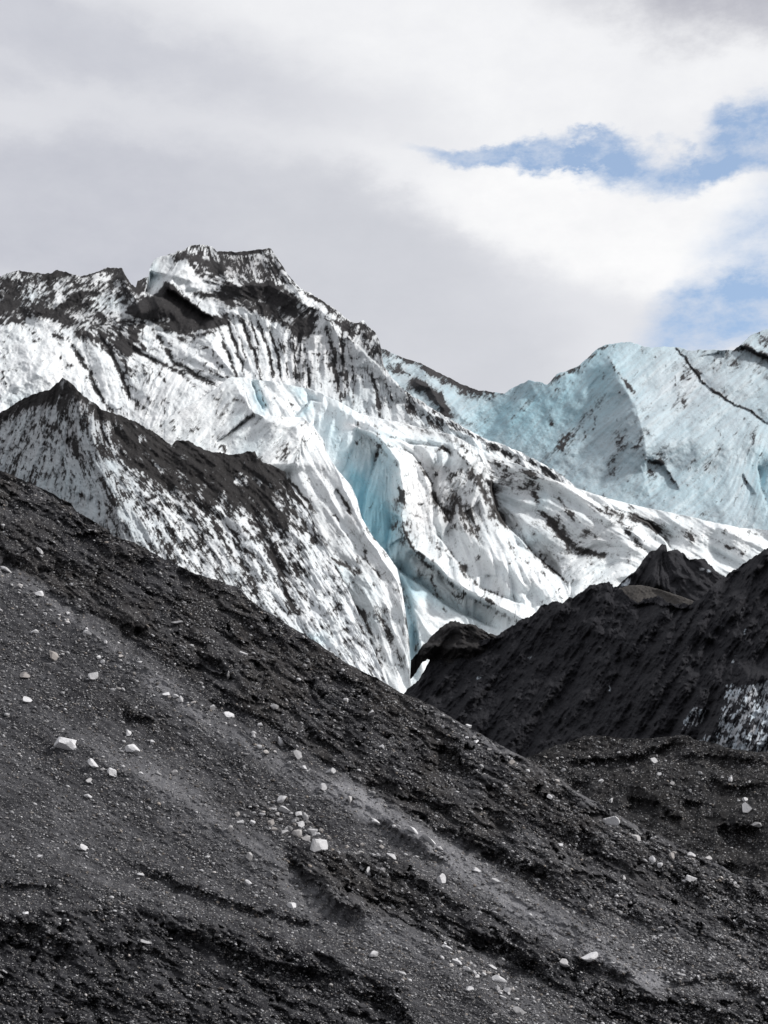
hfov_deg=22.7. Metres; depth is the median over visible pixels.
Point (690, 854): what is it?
rock
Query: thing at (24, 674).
rock
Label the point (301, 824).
rock
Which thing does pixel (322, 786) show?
rock
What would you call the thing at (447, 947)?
rock
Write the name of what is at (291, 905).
rock
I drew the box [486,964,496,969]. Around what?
rock
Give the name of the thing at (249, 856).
rock
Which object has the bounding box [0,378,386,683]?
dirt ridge
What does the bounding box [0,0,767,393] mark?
sky
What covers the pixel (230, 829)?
rock
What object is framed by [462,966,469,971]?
rock
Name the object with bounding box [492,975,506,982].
rock
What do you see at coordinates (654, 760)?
rock
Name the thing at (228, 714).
rock
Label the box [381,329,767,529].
glacier wall
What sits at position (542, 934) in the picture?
pebbles
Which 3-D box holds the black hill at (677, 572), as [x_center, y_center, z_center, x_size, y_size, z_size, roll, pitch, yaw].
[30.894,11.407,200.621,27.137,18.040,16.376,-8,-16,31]
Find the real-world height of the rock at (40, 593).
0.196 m
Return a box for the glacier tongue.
[188,377,767,685]
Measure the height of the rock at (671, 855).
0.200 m
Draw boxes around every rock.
[0,566,11,572]
[20,671,29,677]
[23,696,31,702]
[35,591,43,595]
[49,650,58,660]
[54,737,76,749]
[79,844,87,849]
[83,630,91,635]
[88,672,97,679]
[88,758,98,767]
[107,768,116,776]
[125,744,139,751]
[137,939,151,943]
[223,712,233,716]
[227,825,232,832]
[246,852,251,860]
[267,819,273,824]
[270,704,278,709]
[277,736,283,745]
[277,796,286,803]
[278,806,290,812]
[281,829,287,834]
[287,902,295,907]
[291,829,301,837]
[293,750,301,758]
[298,821,304,827]
[302,835,309,840]
[307,828,317,834]
[310,839,327,852]
[319,783,326,789]
[326,768,335,773]
[365,866,371,875]
[369,951,378,956]
[372,818,380,824]
[387,853,395,858]
[407,826,417,833]
[422,834,435,844]
[436,873,445,883]
[442,944,452,950]
[453,959,461,964]
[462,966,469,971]
[466,986,473,991]
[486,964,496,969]
[491,878,500,883]
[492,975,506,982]
[503,987,510,992]
[513,1006,525,1014]
[560,958,568,966]
[581,952,597,961]
[602,816,619,825]
[631,835,640,839]
[649,856,655,862]
[650,757,657,762]
[668,852,673,859]
[686,875,696,882]
[687,852,695,856]
[742,802,751,812]
[752,822,761,826]
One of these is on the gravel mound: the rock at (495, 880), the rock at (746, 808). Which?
the rock at (746, 808)
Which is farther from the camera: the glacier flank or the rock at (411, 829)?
the glacier flank
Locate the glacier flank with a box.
[150,377,410,693]
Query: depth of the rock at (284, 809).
53.09 m
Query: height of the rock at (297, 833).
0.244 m
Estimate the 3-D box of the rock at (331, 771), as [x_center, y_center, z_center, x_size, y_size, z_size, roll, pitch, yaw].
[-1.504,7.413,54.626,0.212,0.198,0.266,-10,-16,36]
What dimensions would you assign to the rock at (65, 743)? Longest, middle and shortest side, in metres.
0.770 x 0.462 x 0.413 m
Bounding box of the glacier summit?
[0,244,575,487]
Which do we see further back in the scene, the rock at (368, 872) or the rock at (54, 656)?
the rock at (54, 656)
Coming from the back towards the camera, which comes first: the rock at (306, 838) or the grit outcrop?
the grit outcrop
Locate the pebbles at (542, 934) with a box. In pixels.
[0,476,767,1023]
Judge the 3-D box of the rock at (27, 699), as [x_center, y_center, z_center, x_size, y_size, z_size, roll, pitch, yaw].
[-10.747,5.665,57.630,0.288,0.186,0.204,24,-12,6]
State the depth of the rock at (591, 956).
47.42 m
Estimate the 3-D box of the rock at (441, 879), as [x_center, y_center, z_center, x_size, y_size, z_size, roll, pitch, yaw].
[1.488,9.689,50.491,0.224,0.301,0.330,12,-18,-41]
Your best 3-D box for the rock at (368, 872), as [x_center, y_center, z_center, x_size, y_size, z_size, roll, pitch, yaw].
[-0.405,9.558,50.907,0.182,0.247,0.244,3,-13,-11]
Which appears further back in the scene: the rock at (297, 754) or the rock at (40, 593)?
the rock at (40, 593)
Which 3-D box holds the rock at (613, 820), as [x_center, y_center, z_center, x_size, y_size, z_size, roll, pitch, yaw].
[6.285,8.569,52.836,0.519,0.328,0.282,-5,-14,22]
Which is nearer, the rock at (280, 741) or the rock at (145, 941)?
the rock at (145, 941)
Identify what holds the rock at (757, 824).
on the gravel mound
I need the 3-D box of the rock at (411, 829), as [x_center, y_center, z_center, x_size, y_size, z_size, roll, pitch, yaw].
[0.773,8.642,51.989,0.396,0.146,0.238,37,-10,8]
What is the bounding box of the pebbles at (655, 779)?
[530,736,767,879]
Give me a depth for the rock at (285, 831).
52.07 m
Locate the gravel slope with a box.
[0,471,767,1023]
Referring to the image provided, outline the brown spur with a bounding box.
[619,585,692,604]
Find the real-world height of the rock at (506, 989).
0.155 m
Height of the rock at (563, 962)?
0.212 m
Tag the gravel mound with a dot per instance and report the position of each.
(655, 798)
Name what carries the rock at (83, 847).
on the gravel slope
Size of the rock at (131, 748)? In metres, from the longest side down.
0.442 x 0.283 x 0.257 m
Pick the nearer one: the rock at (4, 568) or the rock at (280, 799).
the rock at (280, 799)
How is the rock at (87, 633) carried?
on the gravel slope
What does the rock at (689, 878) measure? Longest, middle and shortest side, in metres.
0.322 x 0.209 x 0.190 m
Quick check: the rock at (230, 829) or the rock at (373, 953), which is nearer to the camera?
the rock at (373, 953)
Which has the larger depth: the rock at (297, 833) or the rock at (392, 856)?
the rock at (297, 833)
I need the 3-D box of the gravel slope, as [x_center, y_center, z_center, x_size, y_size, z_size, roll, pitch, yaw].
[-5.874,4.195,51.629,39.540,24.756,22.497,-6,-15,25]
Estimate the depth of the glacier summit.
427.10 m
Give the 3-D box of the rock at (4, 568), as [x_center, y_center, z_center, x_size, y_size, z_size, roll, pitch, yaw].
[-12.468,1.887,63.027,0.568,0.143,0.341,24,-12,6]
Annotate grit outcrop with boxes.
[410,620,496,678]
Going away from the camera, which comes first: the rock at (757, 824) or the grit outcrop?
the rock at (757, 824)
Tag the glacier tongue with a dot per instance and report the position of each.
(462, 531)
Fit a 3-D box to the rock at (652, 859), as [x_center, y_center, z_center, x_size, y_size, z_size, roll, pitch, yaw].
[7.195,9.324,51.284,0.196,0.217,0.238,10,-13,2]
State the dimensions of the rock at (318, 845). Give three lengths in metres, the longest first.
0.480 x 0.451 x 0.410 m
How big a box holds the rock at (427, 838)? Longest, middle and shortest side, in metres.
0.439 x 0.263 x 0.146 m
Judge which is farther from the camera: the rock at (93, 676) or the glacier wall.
the glacier wall
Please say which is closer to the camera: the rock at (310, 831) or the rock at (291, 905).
the rock at (291, 905)
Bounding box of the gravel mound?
[526,735,767,880]
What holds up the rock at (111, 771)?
on the gravel slope
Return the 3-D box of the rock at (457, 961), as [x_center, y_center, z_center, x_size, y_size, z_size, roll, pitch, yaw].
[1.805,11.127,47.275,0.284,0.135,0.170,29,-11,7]
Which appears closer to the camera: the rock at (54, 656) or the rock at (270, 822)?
the rock at (270, 822)
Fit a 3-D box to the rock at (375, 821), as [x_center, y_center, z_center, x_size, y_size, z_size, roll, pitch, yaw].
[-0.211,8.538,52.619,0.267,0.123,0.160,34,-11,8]
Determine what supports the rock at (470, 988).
on the gravel slope
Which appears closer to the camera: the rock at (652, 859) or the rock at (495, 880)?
the rock at (495, 880)
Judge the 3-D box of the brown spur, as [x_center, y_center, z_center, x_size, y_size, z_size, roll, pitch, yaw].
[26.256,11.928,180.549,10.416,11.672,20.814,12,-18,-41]
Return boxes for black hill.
[404,548,767,757]
[614,544,724,600]
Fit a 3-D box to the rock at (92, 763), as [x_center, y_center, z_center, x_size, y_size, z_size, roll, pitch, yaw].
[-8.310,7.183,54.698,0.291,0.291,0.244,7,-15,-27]
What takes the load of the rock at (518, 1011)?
on the gravel slope
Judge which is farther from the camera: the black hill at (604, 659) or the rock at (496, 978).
the black hill at (604, 659)
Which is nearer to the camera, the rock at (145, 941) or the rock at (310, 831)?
the rock at (145, 941)
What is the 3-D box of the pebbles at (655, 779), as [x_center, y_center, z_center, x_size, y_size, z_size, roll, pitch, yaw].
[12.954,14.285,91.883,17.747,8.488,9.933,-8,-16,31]
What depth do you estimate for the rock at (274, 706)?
56.92 m
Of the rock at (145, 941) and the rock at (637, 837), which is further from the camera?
the rock at (637, 837)

